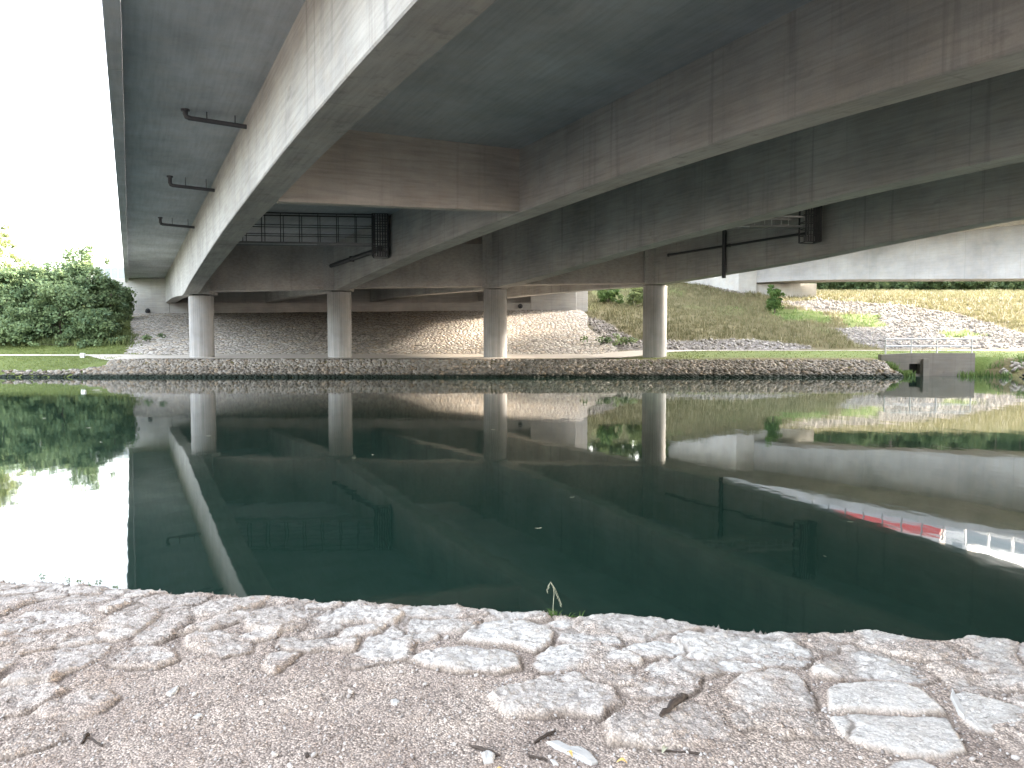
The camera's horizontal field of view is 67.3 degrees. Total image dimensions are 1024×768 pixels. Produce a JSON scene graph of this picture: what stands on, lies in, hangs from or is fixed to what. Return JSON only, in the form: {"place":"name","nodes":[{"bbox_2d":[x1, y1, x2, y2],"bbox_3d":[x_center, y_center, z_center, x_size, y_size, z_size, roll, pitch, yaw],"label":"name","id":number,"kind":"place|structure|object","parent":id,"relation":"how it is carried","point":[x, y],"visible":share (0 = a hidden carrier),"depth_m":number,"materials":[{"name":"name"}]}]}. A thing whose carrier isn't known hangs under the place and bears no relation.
{"place":"outdoors","nodes":[
{"label":"outdoors","id":0,"kind":"place"},
{"bbox_2d":[0,0,123,278],"label":"sky","id":1,"kind":"structure","parent":0,"point":[58,183],"materials":[{"name":"white"}]},
{"bbox_2d":[124,310,617,354],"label":"slope paving","id":2,"kind":"structure","parent":0,"point":[462,332],"depth_m":71.60,"materials":[{"name":"grey stone"}]},
{"bbox_2d":[580,333,638,345],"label":"creeping plant","id":3,"kind":"object","parent":2,"relation":"on","point":[625,340],"visible":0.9,"depth_m":66.56,"materials":[{"name":"green plant"}]},
{"bbox_2d":[0,350,747,359],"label":"path","id":4,"kind":"structure","parent":0,"point":[621,354],"depth_m":60.14,"materials":[{"name":"grey concrete"}]},
{"bbox_2d":[0,376,1023,642],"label":"canal water","id":5,"kind":"structure","parent":0,"point":[812,504],"depth_m":10.84,"materials":[{"name":"green liquid"}]},
{"bbox_2d":[0,580,1023,767],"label":"stone bank","id":6,"kind":"structure","parent":0,"point":[911,736],"depth_m":3.06,"materials":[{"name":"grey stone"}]},
{"bbox_2d":[80,732,89,744],"bbox_3d":[-1.481,1.227,2.662,0.020,0.016,0.083,-1,3,-12],"label":"stick","id":7,"kind":"object","parent":6,"relation":"on","point":[86,735],"visible":1,"depth_m":2.67,"materials":[{"name":"brown wood"}]},
{"bbox_2d":[87,737,102,746],"bbox_3d":[-1.434,1.228,2.644,0.105,0.012,0.011,2,3,35],"label":"stick","id":8,"kind":"object","parent":6,"relation":"on","point":[96,742],"visible":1,"depth_m":2.64,"materials":[{"name":"brown wood"}]},
{"bbox_2d":[166,686,179,696],"bbox_3d":[-1.330,1.213,3.029,0.031,0.026,0.078,0,3,10],"label":"pebble","id":9,"kind":"object","parent":6,"relation":"on","point":[172,691],"visible":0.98,"depth_m":3.01,"materials":[{"name":"stone"}]},
{"bbox_2d":[193,713,202,718],"bbox_3d":[-1.155,1.227,2.836,0.025,0.017,0.037,1,3,22],"label":"stone chip","id":10,"kind":"object","parent":6,"relation":"on","point":[196,716],"visible":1,"depth_m":2.83,"materials":[{"name":"stone"}]},
{"bbox_2d":[391,698,399,705],"bbox_3d":[-0.447,1.224,2.954,0.034,0.017,0.050,-1,3,-17],"label":"pebble","id":11,"kind":"object","parent":6,"relation":"on","point":[395,701],"visible":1,"depth_m":2.95,"materials":[{"name":"stone"}]},
{"bbox_2d":[469,744,499,755],"bbox_3d":[-0.094,1.230,2.590,0.125,0.015,0.016,2,3,32],"label":"stick","id":12,"kind":"object","parent":6,"relation":"on","point":[481,748],"visible":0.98,"depth_m":2.59,"materials":[{"name":"brown wood"}]},
{"bbox_2d":[482,750,495,763],"bbox_3d":[-0.078,1.239,2.547,0.047,0.032,0.076,0,3,0],"label":"pebble","id":13,"kind":"object","parent":6,"relation":"on","point":[488,756],"visible":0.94,"depth_m":2.53,"materials":[{"name":"stone"}]},
{"bbox_2d":[528,755,547,760],"bbox_3d":[0.085,1.232,2.534,0.065,0.012,0.013,1,3,14],"label":"stick","id":14,"kind":"object","parent":6,"relation":"on","point":[535,757],"visible":1,"depth_m":2.53,"materials":[{"name":"brown wood"}]},
{"bbox_2d":[533,730,555,743],"bbox_3d":[0.112,1.230,2.686,0.014,0.015,0.118,3,4,42],"label":"stick","id":15,"kind":"object","parent":6,"relation":"on","point":[538,739],"visible":1,"depth_m":2.68,"materials":[{"name":"brown wood"}]},
{"bbox_2d":[545,583,561,616],"bbox_3d":[0.196,1.095,3.889,0.085,0.186,0.134,1,3,27],"label":"grass tuft","id":16,"kind":"object","parent":6,"relation":"on","point":[553,613],"visible":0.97,"depth_m":3.90,"materials":[{"name":"green plant"}]},
{"bbox_2d":[550,759,558,765],"bbox_3d":[0.138,1.240,2.518,0.016,0.013,0.038,-1,3,-19],"label":"stone chip","id":17,"kind":"object","parent":6,"relation":"on","point":[554,762],"visible":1,"depth_m":2.51,"materials":[{"name":"stone"}]},
{"bbox_2d":[546,740,597,765],"bbox_3d":[0.209,1.241,2.596,0.207,0.031,0.067,3,4,45],"label":"flat stone","id":18,"kind":"object","parent":6,"relation":"on","point":[584,755],"visible":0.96,"depth_m":2.57,"materials":[{"name":"stone"}]},
{"bbox_2d":[659,692,688,716],"bbox_3d":[0.609,1.200,2.882,0.041,0.056,0.262,1,3,28],"label":"stick","id":19,"kind":"object","parent":6,"relation":"on","point":[681,697],"visible":1,"depth_m":2.86,"materials":[{"name":"brown wood"}]},
{"bbox_2d":[657,750,699,754],"bbox_3d":[0.560,1.232,2.577,0.145,0.010,0.011,0,3,10],"label":"stick","id":20,"kind":"object","parent":6,"relation":"on","point":[690,752],"visible":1,"depth_m":2.57,"materials":[{"name":"brown wood"}]},
{"bbox_2d":[950,689,966,719],"bbox_3d":[1.691,1.217,2.926,0.027,0.027,0.262,1,3,18],"label":"stone chip","id":21,"kind":"object","parent":6,"relation":"on","point":[961,711],"visible":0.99,"depth_m":2.89,"materials":[{"name":"stone"}]},
{"bbox_2d":[0,282,1023,376],"bbox_3d":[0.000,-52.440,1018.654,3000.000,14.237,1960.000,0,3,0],"label":"bank ground","id":22,"kind":"structure","parent":0,"point":[981,361],"depth_m":69.91,"materials":[{"name":"green plant"}]},
{"bbox_2d":[0,223,30,270],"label":"deciduous tree","id":23,"kind":"object","parent":22,"relation":"on","point":[4,243],"visible":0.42,"depth_m":81.77,"materials":[{"name":"green plant"}]},
{"bbox_2d":[0,308,51,345],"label":"bush","id":24,"kind":"object","parent":22,"relation":"on","point":[11,331],"visible":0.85,"depth_m":65.12,"materials":[{"name":"green plant"}]},
{"bbox_2d":[0,265,57,328],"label":"bush","id":25,"kind":"object","parent":22,"relation":"on","point":[8,276],"visible":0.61,"depth_m":67.18,"materials":[{"name":"green plant"}]},
{"bbox_2d":[0,256,73,325],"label":"bush","id":26,"kind":"object","parent":22,"relation":"on","point":[33,276],"visible":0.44,"depth_m":68.32,"materials":[{"name":"green plant"}]},
{"bbox_2d":[5,281,96,339],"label":"bush","id":27,"kind":"object","parent":22,"relation":"on","point":[64,302],"visible":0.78,"depth_m":66.39,"materials":[{"name":"green plant"}]},
{"bbox_2d":[0,328,143,346],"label":"rank weeds","id":28,"kind":"object","parent":22,"relation":"on","point":[41,341],"visible":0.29,"depth_m":66.17,"materials":[{"name":"green plant"}]},
{"bbox_2d":[0,326,145,370],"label":"lawn grass","id":29,"kind":"structure","parent":22,"relation":"on","point":[71,360],"depth_m":58.50,"materials":[{"name":"green plant"}]},
{"bbox_2d":[37,244,119,318],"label":"bush","id":30,"kind":"object","parent":22,"relation":"on","point":[81,269],"visible":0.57,"depth_m":70.84,"materials":[{"name":"green plant"}]},
{"bbox_2d":[54,307,121,341],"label":"bush","id":31,"kind":"object","parent":22,"relation":"on","point":[94,323],"visible":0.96,"depth_m":66.19,"materials":[{"name":"green plant"}]},
{"bbox_2d":[28,333,165,348],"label":"creeping plant","id":32,"kind":"object","parent":22,"relation":"on","point":[82,342],"visible":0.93,"depth_m":65.33,"materials":[{"name":"green plant"}]},
{"bbox_2d":[91,266,124,283],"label":"glass barrier","id":33,"kind":"object","parent":22,"relation":"on","point":[117,272],"visible":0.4,"depth_m":94.49,"materials":[{"name":"clear glass"}]},
{"bbox_2d":[86,269,133,327],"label":"bush","id":34,"kind":"object","parent":22,"relation":"on","point":[107,285],"visible":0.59,"depth_m":71.96,"materials":[{"name":"green plant"}]},
{"bbox_2d":[116,286,137,316],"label":"bush","id":35,"kind":"object","parent":22,"relation":"on","point":[127,294],"visible":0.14,"depth_m":79.48,"materials":[{"name":"green plant"}]},
{"bbox_2d":[188,294,214,358],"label":"bridge column","id":36,"kind":"structure","parent":22,"relation":"on","point":[201,328],"depth_m":56.29,"materials":[{"name":"concrete"}]},
{"bbox_2d":[101,0,1023,302],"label":"road bridge","id":37,"kind":"structure","parent":36,"relation":"on","point":[519,148],"depth_m":24.73,"materials":[{"name":"concrete"}]},
{"bbox_2d":[237,212,388,257],"bbox_3d":[-11.717,-8.360,43.208,9.498,2.420,1.165,0,3,-6],"label":"inspection gantry","id":38,"kind":"object","parent":37,"relation":"hanging from","point":[380,253],"visible":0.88,"depth_m":43.18,"materials":[{"name":"metal"}]},
{"bbox_2d":[731,206,821,243],"bbox_3d":[11.799,-9.173,41.617,9.957,2.940,1.165,0,3,-7],"label":"inspection gantry","id":39,"kind":"object","parent":37,"relation":"hanging from","point":[816,237],"visible":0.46,"depth_m":41.71,"materials":[{"name":"metal"}]},
{"bbox_2d":[302,326,326,353],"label":"slope steps","id":40,"kind":"structure","parent":22,"relation":"on","point":[323,327],"depth_m":68.34,"materials":[{"name":"concrete"}]},
{"bbox_2d":[327,291,351,358],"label":"bridge column","id":41,"kind":"structure","parent":22,"relation":"on","point":[339,325],"depth_m":56.27,"materials":[{"name":"concrete"}]},
{"bbox_2d":[111,278,587,312],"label":"bridge abutment","id":42,"kind":"object","parent":22,"relation":"on","point":[150,297],"visible":0.33,"depth_m":83.69,"materials":[{"name":"concrete"}]},
{"bbox_2d":[483,289,506,358],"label":"bridge column","id":43,"kind":"structure","parent":22,"relation":"on","point":[495,320],"depth_m":56.26,"materials":[{"name":"concrete"}]},
{"bbox_2d":[0,358,1023,377],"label":"bank rubble","id":44,"kind":"object","parent":22,"relation":"on","point":[356,368],"visible":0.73,"depth_m":52.51,"materials":[{"name":"grey stone"}]},
{"bbox_2d":[596,289,623,303],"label":"shrub","id":45,"kind":"object","parent":22,"relation":"on","point":[611,294],"visible":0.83,"depth_m":90.72,"materials":[{"name":"green plant"}]},
{"bbox_2d":[625,287,642,307],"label":"shrub","id":46,"kind":"object","parent":22,"relation":"on","point":[636,294],"visible":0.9,"depth_m":89.06,"materials":[{"name":"green plant"}]},
{"bbox_2d":[643,285,666,357],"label":"bridge column","id":47,"kind":"structure","parent":22,"relation":"on","point":[654,321],"depth_m":56.26,"materials":[{"name":"concrete"}]},
{"bbox_2d":[685,270,816,296],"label":"pale abutment","id":48,"kind":"object","parent":22,"relation":"on","point":[744,281],"visible":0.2,"depth_m":98.12,"materials":[{"name":"concrete"}]},
{"bbox_2d":[757,220,1023,283],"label":"pale bridge","id":49,"kind":"structure","parent":48,"relation":"on","point":[992,253],"depth_m":79.79,"materials":[{"name":"concrete"}]},
{"bbox_2d":[765,284,785,313],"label":"shrub","id":50,"kind":"object","parent":22,"relation":"on","point":[773,301],"visible":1,"depth_m":85.15,"materials":[{"name":"green plant"}]},
{"bbox_2d":[585,282,1023,348],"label":"dry meadow grass","id":51,"kind":"structure","parent":22,"relation":"on","point":[999,294],"depth_m":86.39,"materials":[{"name":"plant"}]},
{"bbox_2d":[588,283,1023,349],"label":"slope stones","id":52,"kind":"object","parent":22,"relation":"on","point":[915,330],"visible":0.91,"depth_m":75.00,"materials":[{"name":"grey stone"}]},
{"bbox_2d":[804,282,829,289],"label":"forest shrub","id":53,"kind":"object","parent":22,"relation":"on","point":[819,287],"visible":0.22,"depth_m":124.49,"materials":[{"name":"green plant"}]},
{"bbox_2d":[630,288,1021,336],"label":"green slope plants","id":54,"kind":"object","parent":22,"relation":"on","point":[819,319],"visible":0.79,"depth_m":81.96,"materials":[{"name":"green plant"}]},
{"bbox_2d":[638,350,1023,359],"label":"verge grass","id":55,"kind":"structure","parent":22,"relation":"on","point":[1011,352],"depth_m":59.34,"materials":[{"name":"green plant"}]},
{"bbox_2d":[821,282,846,290],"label":"forest shrub","id":56,"kind":"object","parent":22,"relation":"on","point":[836,285],"visible":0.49,"depth_m":125.82,"materials":[{"name":"green plant"}]},
{"bbox_2d":[843,282,871,290],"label":"forest shrub","id":57,"kind":"object","parent":22,"relation":"on","point":[856,287],"visible":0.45,"depth_m":123.47,"materials":[{"name":"green plant"}]},
{"bbox_2d":[842,282,877,290],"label":"forest shrub","id":58,"kind":"object","parent":22,"relation":"on","point":[864,287],"visible":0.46,"depth_m":123.66,"materials":[{"name":"green plant"}]},
{"bbox_2d":[844,282,888,289],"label":"forest shrub","id":59,"kind":"object","parent":22,"relation":"on","point":[885,284],"visible":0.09,"depth_m":124.42,"materials":[{"name":"green plant"}]},
{"bbox_2d":[868,282,880,290],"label":"forest shrub","id":60,"kind":"object","parent":22,"relation":"on","point":[873,287],"visible":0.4,"depth_m":123.94,"materials":[{"name":"green plant"}]},
{"bbox_2d":[879,282,894,289],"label":"forest shrub","id":61,"kind":"object","parent":22,"relation":"on","point":[882,286],"visible":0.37,"depth_m":126.31,"materials":[{"name":"green plant"}]},
{"bbox_2d":[892,281,917,290],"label":"forest shrub","id":62,"kind":"object","parent":22,"relation":"on","point":[906,285],"visible":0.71,"depth_m":125.01,"materials":[{"name":"green plant"}]},
{"bbox_2d":[910,283,926,290],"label":"forest shrub","id":63,"kind":"object","parent":22,"relation":"on","point":[918,286],"visible":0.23,"depth_m":127.07,"materials":[{"name":"green plant"}]},
{"bbox_2d":[878,353,974,375],"bbox_3d":[29.750,-1.109,55.112,6.700,2.200,0.800,0,3,0],"label":"outlet headwall","id":64,"kind":"object","parent":22,"relation":"on","point":[936,364],"visible":0.6,"depth_m":54.99,"materials":[{"name":"concrete"}]},
{"bbox_2d":[885,338,972,353],"bbox_3d":[29.900,-2.622,55.188,6.300,1.315,0.100,0,3,0],"label":"metal railing","id":65,"kind":"object","parent":64,"relation":"on","point":[937,346],"visible":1,"depth_m":55.15,"materials":[{"name":"metal"}]},
{"bbox_2d":[921,281,963,290],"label":"forest shrub","id":66,"kind":"object","parent":22,"relation":"on","point":[935,285],"visible":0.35,"depth_m":124.12,"materials":[{"name":"green plant"}]},
{"bbox_2d":[884,353,1023,376],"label":"waterline reeds","id":67,"kind":"object","parent":22,"relation":"on","point":[893,366],"visible":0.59,"depth_m":53.62,"materials":[{"name":"green plant"}]},
{"bbox_2d":[941,281,967,290],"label":"forest shrub","id":68,"kind":"object","parent":22,"relation":"on","point":[956,287],"visible":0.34,"depth_m":124.00,"materials":[{"name":"green plant"}]},
{"bbox_2d":[960,281,985,290],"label":"forest shrub","id":69,"kind":"object","parent":22,"relation":"on","point":[970,283],"visible":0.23,"depth_m":123.08,"materials":[{"name":"green plant"}]},
{"bbox_2d":[966,281,995,289],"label":"forest shrub","id":70,"kind":"object","parent":22,"relation":"on","point":[988,284],"visible":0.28,"depth_m":123.03,"materials":[{"name":"green plant"}]},
{"bbox_2d":[990,282,999,290],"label":"forest shrub","id":71,"kind":"object","parent":22,"relation":"on","point":[996,284],"visible":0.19,"depth_m":124.31,"materials":[{"name":"green plant"}]},
{"bbox_2d":[994,281,1003,288],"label":"forest shrub","id":72,"kind":"object","parent":22,"relation":"on","point":[1000,284],"visible":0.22,"depth_m":125.15,"materials":[{"name":"green plant"}]},
{"bbox_2d":[1001,281,1023,290],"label":"forest shrub","id":73,"kind":"object","parent":22,"relation":"on","point":[1013,285],"visible":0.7,"depth_m":124.19,"materials":[{"name":"green plant"}]}
]}

